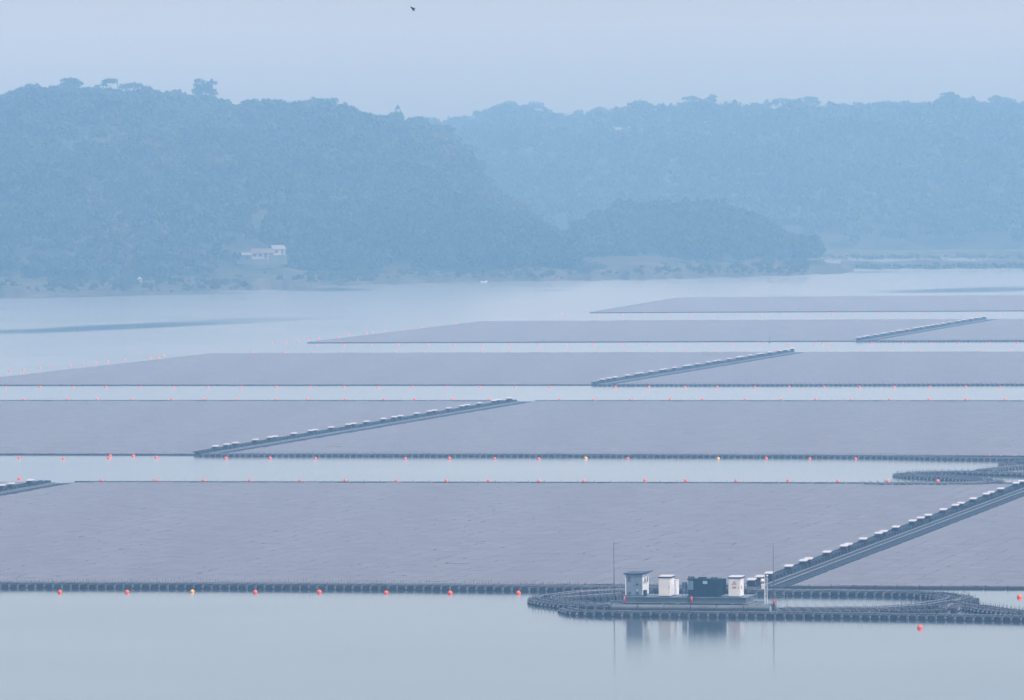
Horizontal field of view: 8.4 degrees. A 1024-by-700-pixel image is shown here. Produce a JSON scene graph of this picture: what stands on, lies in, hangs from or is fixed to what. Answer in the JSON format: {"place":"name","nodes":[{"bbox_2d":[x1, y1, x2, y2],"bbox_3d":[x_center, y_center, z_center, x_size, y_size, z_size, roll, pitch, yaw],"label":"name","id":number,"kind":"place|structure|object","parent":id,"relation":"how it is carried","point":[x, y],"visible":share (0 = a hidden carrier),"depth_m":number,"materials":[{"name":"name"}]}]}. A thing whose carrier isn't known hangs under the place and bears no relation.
{"place":"outdoors","nodes":[
{"label":"outdoors","id":0,"kind":"place"},
{"bbox_2d":[0,115,455,280],"bbox_3d":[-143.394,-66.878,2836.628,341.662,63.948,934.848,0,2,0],"label":"hills","id":1,"kind":"structure","parent":0,"point":[228,269],"depth_m":2484.12,"materials":[{"name":"plant"}]},
{"bbox_2d":[60,77,83,86],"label":"umbrella tree","id":2,"kind":"object","parent":1,"relation":"on","point":[69,81],"visible":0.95,"depth_m":3040.78,"materials":[{"name":"green plant"}]},
{"bbox_2d":[99,78,118,87],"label":"umbrella tree","id":3,"kind":"object","parent":1,"relation":"on","point":[108,80],"visible":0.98,"depth_m":3047.52,"materials":[{"name":"green plant"}]},
{"bbox_2d":[117,81,151,90],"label":"umbrella tree","id":4,"kind":"object","parent":1,"relation":"on","point":[135,85],"visible":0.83,"depth_m":3050.96,"materials":[{"name":"green plant"}]},
{"bbox_2d":[191,78,218,97],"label":"broadleaf tree","id":5,"kind":"object","parent":1,"relation":"on","point":[206,87],"visible":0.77,"depth_m":3063.54,"materials":[{"name":"green plant"}]},
{"bbox_2d":[237,252,251,263],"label":"shed","id":6,"kind":"structure","parent":1,"relation":"on","point":[246,257],"depth_m":2436.05,"materials":[{"name":"paint"}]},
{"bbox_2d":[0,83,592,279],"bbox_3d":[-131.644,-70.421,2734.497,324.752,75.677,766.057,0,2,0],"label":"forest","id":7,"kind":"object","parent":1,"relation":"on","point":[168,130],"visible":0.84,"depth_m":2639.02,"materials":[{"name":"green plant"}]},
{"bbox_2d":[318,97,338,103],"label":"broadleaf tree","id":8,"kind":"object","parent":1,"relation":"on","point":[333,99],"visible":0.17,"depth_m":3077.92,"materials":[{"name":"green plant"}]},
{"bbox_2d":[394,105,402,115],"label":"conifer tree","id":9,"kind":"object","parent":1,"relation":"on","point":[398,107],"visible":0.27,"depth_m":3078.17,"materials":[{"name":"green plant"}]},
{"bbox_2d":[328,238,515,272],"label":"hills","id":10,"kind":"structure","parent":0,"point":[400,264],"depth_m":2509.70,"materials":[{"name":"plant"}]},
{"bbox_2d":[266,194,586,271],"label":"forest","id":11,"kind":"object","parent":10,"relation":"on","point":[475,235],"visible":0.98,"depth_m":2518.88,"materials":[{"name":"green plant"}]},
{"bbox_2d":[0,252,853,295],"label":"shore","id":12,"kind":"structure","parent":0,"point":[259,279],"depth_m":2459.85,"materials":[{"name":"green plant"}]},
{"bbox_2d":[250,259,267,264],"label":"retaining wall","id":13,"kind":"structure","parent":12,"relation":"on","point":[258,261],"depth_m":2432.06,"materials":[{"name":"concrete"}]},
{"bbox_2d":[251,248,274,262],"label":"long house","id":14,"kind":"structure","parent":12,"relation":"on","point":[264,253],"depth_m":2437.07,"materials":[{"name":"paint"}]},
{"bbox_2d":[269,255,286,264],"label":"retaining wall","id":15,"kind":"structure","parent":12,"relation":"on","point":[277,259],"depth_m":2434.05,"materials":[{"name":"concrete"}]},
{"bbox_2d":[269,245,286,254],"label":"house","id":16,"kind":"structure","parent":12,"relation":"on","point":[279,249],"depth_m":2443.24,"materials":[{"name":"paint"}]},
{"bbox_2d":[0,257,808,291],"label":"shrubs","id":17,"kind":"object","parent":12,"relation":"on","point":[587,269],"visible":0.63,"depth_m":2419.41,"materials":[{"name":"green plant"}]},
{"bbox_2d":[0,249,1023,699],"bbox_3d":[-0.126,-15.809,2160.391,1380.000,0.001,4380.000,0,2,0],"label":"water","id":18,"kind":"structure","parent":0,"point":[80,643],"depth_m":700.50,"materials":[{"name":"blue liquid"}]},
{"bbox_2d":[0,482,26,485],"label":"floating solar array","id":19,"kind":"object","parent":18,"relation":"on","point":[8,482],"visible":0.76,"depth_m":949.07,"materials":[{"name":"glass"}]},
{"bbox_2d":[0,480,66,495],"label":"inverter walkway","id":20,"kind":"structure","parent":18,"relation":"on","point":[22,487],"depth_m":935.39,"materials":[{"name":"black plastic"}]},
{"bbox_2d":[0,484,5,490],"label":"string inverter","id":21,"kind":"object","parent":20,"relation":"on","point":[2,487],"visible":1,"depth_m":925.08,"materials":[{"name":"white metal"}]},
{"bbox_2d":[7,482,14,489],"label":"string inverter","id":22,"kind":"object","parent":20,"relation":"on","point":[12,484],"visible":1,"depth_m":929.24,"materials":[{"name":"white metal"}]},
{"bbox_2d":[26,479,33,485],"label":"string inverter","id":23,"kind":"object","parent":20,"relation":"on","point":[29,481],"visible":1,"depth_m":938.59,"materials":[{"name":"white metal"}]},
{"bbox_2d":[0,399,502,455],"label":"floating solar array","id":24,"kind":"object","parent":18,"relation":"on","point":[171,427],"visible":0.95,"depth_m":1167.59,"materials":[{"name":"grey glass"}]},
{"bbox_2d":[193,400,530,455],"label":"inverter walkway","id":25,"kind":"structure","parent":18,"relation":"on","point":[321,434],"depth_m":1124.87,"materials":[{"name":"black plastic"}]},
{"bbox_2d":[232,442,238,447],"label":"string inverter","id":26,"kind":"object","parent":25,"relation":"on","point":[236,444],"visible":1,"depth_m":1056.76,"materials":[{"name":"white metal"}]},
{"bbox_2d":[252,439,258,444],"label":"string inverter","id":27,"kind":"object","parent":25,"relation":"on","point":[256,441],"visible":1,"depth_m":1068.06,"materials":[{"name":"white metal"}]},
{"bbox_2d":[266,436,273,441],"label":"string inverter","id":28,"kind":"object","parent":25,"relation":"on","point":[270,438],"visible":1,"depth_m":1077.07,"materials":[{"name":"white metal"}]},
{"bbox_2d":[397,415,403,420],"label":"string inverter","id":29,"kind":"object","parent":25,"relation":"on","point":[401,417],"visible":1,"depth_m":1161.48,"materials":[{"name":"white metal"}]},
{"bbox_2d":[0,578,761,593],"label":"cable walkway","id":30,"kind":"structure","parent":18,"relation":"on","point":[308,585],"depth_m":715.33,"materials":[{"name":"black plastic"}]},
{"bbox_2d":[0,352,773,385],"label":"floating solar array","id":31,"kind":"object","parent":18,"relation":"on","point":[429,369],"visible":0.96,"depth_m":1442.74,"materials":[{"name":"grey glass"}]},
{"bbox_2d":[0,480,1012,586],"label":"floating solar array","id":32,"kind":"object","parent":18,"relation":"on","point":[537,533],"visible":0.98,"depth_m":824.43,"materials":[{"name":"grey glass"}]},
{"bbox_2d":[546,590,625,602],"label":"cable walkway","id":33,"kind":"structure","parent":18,"relation":"on","point":[591,597],"depth_m":693.10,"materials":[{"name":"black plastic"}]},
{"bbox_2d":[527,585,653,609],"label":"cable walkway","id":34,"kind":"structure","parent":18,"relation":"on","point":[540,600],"depth_m":686.98,"materials":[{"name":"black plastic"}]},
{"bbox_2d":[198,450,1023,460],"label":"cable walkway","id":35,"kind":"structure","parent":18,"relation":"on","point":[674,455],"depth_m":1019.58,"materials":[{"name":"black plastic"}]},
{"bbox_2d":[229,399,1023,456],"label":"floating solar array","id":36,"kind":"object","parent":18,"relation":"on","point":[977,428],"visible":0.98,"depth_m":1111.87,"materials":[{"name":"grey glass"}]},
{"bbox_2d":[307,319,969,342],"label":"floating solar array","id":37,"kind":"object","parent":18,"relation":"on","point":[812,330],"visible":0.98,"depth_m":1734.57,"materials":[{"name":"grey glass"}]},
{"bbox_2d":[591,351,802,385],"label":"inverter walkway","id":38,"kind":"structure","parent":18,"relation":"on","point":[682,370],"depth_m":1427.37,"materials":[{"name":"black plastic"}]},
{"bbox_2d":[611,593,787,610],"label":"equipment platform","id":39,"kind":"structure","parent":18,"relation":"on","point":[746,602],"depth_m":678.05,"materials":[{"name":"concrete"}]},
{"bbox_2d":[623,570,652,596],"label":"control kiosk","id":40,"kind":"object","parent":39,"relation":"on","point":[636,583],"visible":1,"depth_m":680.15,"materials":[{"name":"blue paint"}]},
{"bbox_2d":[626,576,633,594],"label":"door","id":41,"kind":"structure","parent":40,"relation":"in","point":[629,585],"depth_m":680.22,"materials":[{"name":"blue paint"}]},
{"bbox_2d":[635,576,641,594],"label":"door","id":42,"kind":"structure","parent":40,"relation":"in","point":[638,579],"depth_m":680.06,"materials":[{"name":"blue paint"}]},
{"bbox_2d":[658,575,674,596],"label":"switch cabinet","id":43,"kind":"object","parent":39,"relation":"on","point":[666,585],"visible":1,"depth_m":679.49,"materials":[{"name":"white metal"}]},
{"bbox_2d":[674,579,678,594],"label":"grey locker","id":44,"kind":"object","parent":39,"relation":"on","point":[676,586],"visible":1,"depth_m":681.41,"materials":[{"name":"white metal"}]},
{"bbox_2d":[682,582,686,596],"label":"junction box","id":45,"kind":"object","parent":39,"relation":"on","point":[684,587],"visible":1,"depth_m":679.07,"materials":[{"name":"blue paint"}]},
{"bbox_2d":[687,576,725,596],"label":"transformer","id":46,"kind":"object","parent":39,"relation":"on","point":[706,587],"visible":1,"depth_m":678.62,"materials":[{"name":"teal metal"}]},
{"bbox_2d":[728,575,744,596],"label":"switch cabinet","id":47,"kind":"object","parent":39,"relation":"on","point":[735,585],"visible":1,"depth_m":677.82,"materials":[{"name":"white metal"}]},
{"bbox_2d":[760,575,767,603],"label":"camera post","id":48,"kind":"object","parent":39,"relation":"on","point":[762,585],"visible":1,"depth_m":677.99,"materials":[{"name":"white metal"}]},
{"bbox_2d":[771,560,775,607],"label":"lightning mast","id":49,"kind":"object","parent":39,"relation":"on","point":[772,606],"visible":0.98,"depth_m":678.67,"materials":[{"name":"metal"}]},
{"bbox_2d":[558,604,1023,620],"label":"cable walkway","id":50,"kind":"structure","parent":18,"relation":"on","point":[791,614],"depth_m":665.04,"materials":[{"name":"black plastic"}]},
{"bbox_2d":[590,295,1023,312],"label":"floating solar array","id":51,"kind":"object","parent":18,"relation":"on","point":[957,303],"visible":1,"depth_m":2026.35,"materials":[{"name":"grey glass"}]},
{"bbox_2d":[593,381,1023,385],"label":"cable walkway","id":52,"kind":"structure","parent":18,"relation":"on","point":[864,384],"depth_m":1325.18,"materials":[{"name":"black plastic"}]},
{"bbox_2d":[615,351,1023,384],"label":"floating solar array","id":53,"kind":"object","parent":18,"relation":"on","point":[929,367],"visible":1,"depth_m":1412.16,"materials":[{"name":"grey glass"}]},
{"bbox_2d":[748,586,972,611],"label":"cable walkway","id":54,"kind":"structure","parent":18,"relation":"on","point":[939,597],"depth_m":693.10,"materials":[{"name":"black plastic"}]},
{"bbox_2d":[780,605,943,613],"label":"cable walkway","id":55,"kind":"structure","parent":18,"relation":"on","point":[932,610],"depth_m":668.88,"materials":[{"name":"black plastic"}]},
{"bbox_2d":[746,485,1023,588],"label":"inverter walkway","id":56,"kind":"structure","parent":18,"relation":"on","point":[838,557],"depth_m":787.86,"materials":[{"name":"black plastic"}]},
{"bbox_2d":[747,578,756,586],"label":"string inverter","id":57,"kind":"object","parent":56,"relation":"on","point":[751,581],"visible":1,"depth_m":706.80,"materials":[{"name":"metal"}]},
{"bbox_2d":[755,575,764,583],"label":"string inverter","id":58,"kind":"object","parent":56,"relation":"on","point":[759,577],"visible":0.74,"depth_m":711.74,"materials":[{"name":"white metal"}]},
{"bbox_2d":[764,571,772,580],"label":"string inverter","id":59,"kind":"object","parent":56,"relation":"on","point":[769,574],"visible":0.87,"depth_m":717.45,"materials":[{"name":"white metal"}]},
{"bbox_2d":[784,564,793,572],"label":"string inverter","id":60,"kind":"object","parent":56,"relation":"on","point":[788,567],"visible":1,"depth_m":729.49,"materials":[{"name":"white metal"}]},
{"bbox_2d":[799,559,807,567],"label":"string inverter","id":61,"kind":"object","parent":56,"relation":"on","point":[803,561],"visible":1,"depth_m":738.97,"materials":[{"name":"white metal"}]},
{"bbox_2d":[804,557,812,565],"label":"string inverter","id":62,"kind":"object","parent":56,"relation":"on","point":[809,561],"visible":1,"depth_m":742.27,"materials":[{"name":"white metal"}]},
{"bbox_2d":[822,550,831,558],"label":"string inverter","id":63,"kind":"object","parent":56,"relation":"on","point":[826,553],"visible":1,"depth_m":754.49,"materials":[{"name":"white metal"}]},
{"bbox_2d":[839,544,848,552],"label":"string inverter","id":64,"kind":"object","parent":56,"relation":"on","point":[844,547],"visible":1,"depth_m":766.34,"materials":[{"name":"white metal"}]},
{"bbox_2d":[844,543,852,550],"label":"string inverter","id":65,"kind":"object","parent":56,"relation":"on","point":[851,546],"visible":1,"depth_m":769.66,"materials":[{"name":"white metal"}]},
{"bbox_2d":[858,537,867,545],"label":"string inverter","id":66,"kind":"object","parent":56,"relation":"on","point":[862,540],"visible":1,"depth_m":779.68,"materials":[{"name":"white metal"}]},
{"bbox_2d":[874,532,882,539],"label":"string inverter","id":67,"kind":"object","parent":56,"relation":"on","point":[878,535],"visible":1,"depth_m":791.11,"materials":[{"name":"white plastic"}]},
{"bbox_2d":[879,530,887,537],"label":"string inverter","id":68,"kind":"object","parent":56,"relation":"on","point":[885,533],"visible":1,"depth_m":795.03,"materials":[{"name":"white metal"}]},
{"bbox_2d":[891,525,899,533],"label":"string inverter","id":69,"kind":"object","parent":56,"relation":"on","point":[895,527],"visible":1,"depth_m":804.11,"materials":[{"name":"white metal"}]},
{"bbox_2d":[908,519,916,526],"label":"string inverter","id":70,"kind":"object","parent":56,"relation":"on","point":[912,522],"visible":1,"depth_m":817.20,"materials":[{"name":"white metal"}]},
{"bbox_2d":[916,516,924,523],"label":"string inverter","id":71,"kind":"object","parent":56,"relation":"on","point":[920,519],"visible":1,"depth_m":823.71,"materials":[{"name":"white metal"}]},
{"bbox_2d":[924,514,932,521],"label":"string inverter","id":72,"kind":"object","parent":56,"relation":"on","point":[928,516],"visible":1,"depth_m":829.68,"materials":[{"name":"white metal"}]},
{"bbox_2d":[939,508,947,515],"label":"string inverter","id":73,"kind":"object","parent":56,"relation":"on","point":[943,511],"visible":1,"depth_m":842.25,"materials":[{"name":"white plastic"}]},
{"bbox_2d":[951,504,959,511],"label":"string inverter","id":74,"kind":"object","parent":56,"relation":"on","point":[954,506],"visible":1,"depth_m":852.57,"materials":[{"name":"white plastic"}]},
{"bbox_2d":[957,502,964,509],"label":"string inverter","id":75,"kind":"object","parent":56,"relation":"on","point":[962,504],"visible":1,"depth_m":857.42,"materials":[{"name":"white plastic"}]},
{"bbox_2d":[969,497,976,504],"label":"string inverter","id":76,"kind":"object","parent":56,"relation":"on","point":[972,499],"visible":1,"depth_m":868.20,"materials":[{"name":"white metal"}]},
{"bbox_2d":[982,493,989,499],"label":"string inverter","id":77,"kind":"object","parent":56,"relation":"on","point":[985,495],"visible":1,"depth_m":880.15,"materials":[{"name":"white metal"}]},
{"bbox_2d":[987,491,994,498],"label":"string inverter","id":78,"kind":"object","parent":56,"relation":"on","point":[992,493],"visible":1,"depth_m":884.36,"materials":[{"name":"white metal"}]},
{"bbox_2d":[997,487,1004,494],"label":"string inverter","id":79,"kind":"object","parent":56,"relation":"on","point":[1000,489],"visible":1,"depth_m":893.53,"materials":[{"name":"white metal"}]},
{"bbox_2d":[1012,482,1019,488],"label":"string inverter","id":80,"kind":"object","parent":56,"relation":"on","point":[1016,484],"visible":1,"depth_m":908.27,"materials":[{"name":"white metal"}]},
{"bbox_2d":[784,495,1023,588],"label":"floating solar array","id":81,"kind":"object","parent":18,"relation":"on","point":[980,549],"visible":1,"depth_m":750.44,"materials":[{"name":"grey glass"}]},
{"bbox_2d":[855,318,994,341],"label":"inverter walkway","id":82,"kind":"structure","parent":18,"relation":"on","point":[925,329],"depth_m":1728.85,"materials":[{"name":"black plastic"}]},
{"bbox_2d":[856,338,1023,341],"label":"cable walkway","id":83,"kind":"structure","parent":18,"relation":"on","point":[967,340],"depth_m":1627.21,"materials":[{"name":"black plastic"}]},
{"bbox_2d":[862,468,1023,484],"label":"cable walkway","id":84,"kind":"structure","parent":18,"relation":"on","point":[931,475],"depth_m":944.02,"materials":[{"name":"black plastic"}]},
{"bbox_2d":[881,319,1023,340],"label":"floating solar array","id":85,"kind":"object","parent":18,"relation":"on","point":[1000,329],"visible":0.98,"depth_m":1699.21,"materials":[{"name":"grey glass"}]},
{"bbox_2d":[937,471,994,481],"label":"cable walkway","id":86,"kind":"structure","parent":18,"relation":"on","point":[943,474],"depth_m":944.26,"materials":[{"name":"black plastic"}]},
{"bbox_2d":[938,599,1023,614],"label":"cable walkway","id":87,"kind":"structure","parent":18,"relation":"on","point":[954,607],"depth_m":671.20,"materials":[{"name":"black plastic"}]},
{"bbox_2d":[944,594,1023,612],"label":"cable walkway","id":88,"kind":"structure","parent":18,"relation":"on","point":[975,600],"depth_m":675.75,"materials":[{"name":"black plastic"}]},
{"bbox_2d":[975,463,1023,470],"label":"cable walkway","id":89,"kind":"structure","parent":18,"relation":"on","point":[1009,467],"depth_m":969.30,"materials":[{"name":"black plastic"}]},
{"bbox_2d":[998,458,1023,465],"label":"cable walkway","id":90,"kind":"structure","parent":18,"relation":"on","point":[1008,462],"depth_m":985.25,"materials":[{"name":"black plastic"}]},
{"bbox_2d":[0,0,1023,129],"label":"sky","id":91,"kind":"structure","parent":0,"point":[441,59],"materials":[{"name":"blue"}]},
{"bbox_2d":[583,234,824,264],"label":"hills","id":92,"kind":"structure","parent":0,"point":[726,257],"depth_m":2674.74,"materials":[{"name":"plant"}]},
{"bbox_2d":[562,197,825,260],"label":"forest","id":93,"kind":"object","parent":92,"relation":"on","point":[629,227],"visible":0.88,"depth_m":2685.02,"materials":[{"name":"green plant"}]},
{"bbox_2d":[474,117,1023,250],"bbox_3d":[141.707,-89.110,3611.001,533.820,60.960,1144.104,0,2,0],"label":"hills","id":94,"kind":"structure","parent":0,"point":[833,239],"depth_m":3108.51,"materials":[{"name":"plant"}]},
{"bbox_2d":[503,100,517,105],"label":"broadleaf tree","id":95,"kind":"object","parent":94,"relation":"on","point":[511,103],"visible":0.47,"depth_m":3877.72,"materials":[{"name":"green plant"}]},
{"bbox_2d":[527,101,544,109],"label":"umbrella tree","id":96,"kind":"object","parent":94,"relation":"on","point":[540,105],"visible":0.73,"depth_m":3862.22,"materials":[{"name":"green plant"}]},
{"bbox_2d":[572,109,583,118],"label":"broadleaf tree","id":97,"kind":"object","parent":94,"relation":"on","point":[576,113],"visible":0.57,"depth_m":3831.53,"materials":[{"name":"green plant"}]},
{"bbox_2d":[681,95,699,102],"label":"umbrella tree","id":98,"kind":"object","parent":94,"relation":"on","point":[691,98],"visible":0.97,"depth_m":3751.55,"materials":[{"name":"green plant"}]},
{"bbox_2d":[705,94,717,101],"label":"umbrella tree","id":99,"kind":"object","parent":94,"relation":"on","point":[712,97],"visible":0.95,"depth_m":3745.57,"materials":[{"name":"green plant"}]},
{"bbox_2d":[424,91,1023,243],"bbox_3d":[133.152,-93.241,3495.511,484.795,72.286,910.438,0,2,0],"label":"forest","id":100,"kind":"object","parent":94,"relation":"on","point":[726,148],"visible":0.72,"depth_m":3294.24,"materials":[{"name":"green plant"}]},
{"bbox_2d":[768,98,793,106],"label":"umbrella tree","id":101,"kind":"object","parent":94,"relation":"on","point":[775,102],"visible":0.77,"depth_m":3740.43,"materials":[{"name":"green plant"}]},
{"bbox_2d":[799,96,820,104],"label":"umbrella tree","id":102,"kind":"object","parent":94,"relation":"on","point":[813,100],"visible":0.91,"depth_m":3736.61,"materials":[{"name":"green plant"}]},
{"bbox_2d":[988,95,999,101],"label":"umbrella tree","id":103,"kind":"object","parent":94,"relation":"on","point":[995,97],"visible":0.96,"depth_m":3717.64,"materials":[{"name":"green plant"}]},
{"bbox_2d":[783,249,1023,258],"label":"shore","id":104,"kind":"structure","parent":0,"point":[988,253],"depth_m":2948.92,"materials":[{"name":"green plant"}]},
{"bbox_2d":[841,259,1023,269],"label":"shore","id":105,"kind":"structure","parent":0,"point":[847,263],"depth_m":2686.08,"materials":[{"name":"green plant"}]},
{"bbox_2d":[824,254,1023,269],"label":"shrubs","id":106,"kind":"object","parent":105,"relation":"on","point":[959,265],"visible":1,"depth_m":2664.66,"materials":[{"name":"green plant"}]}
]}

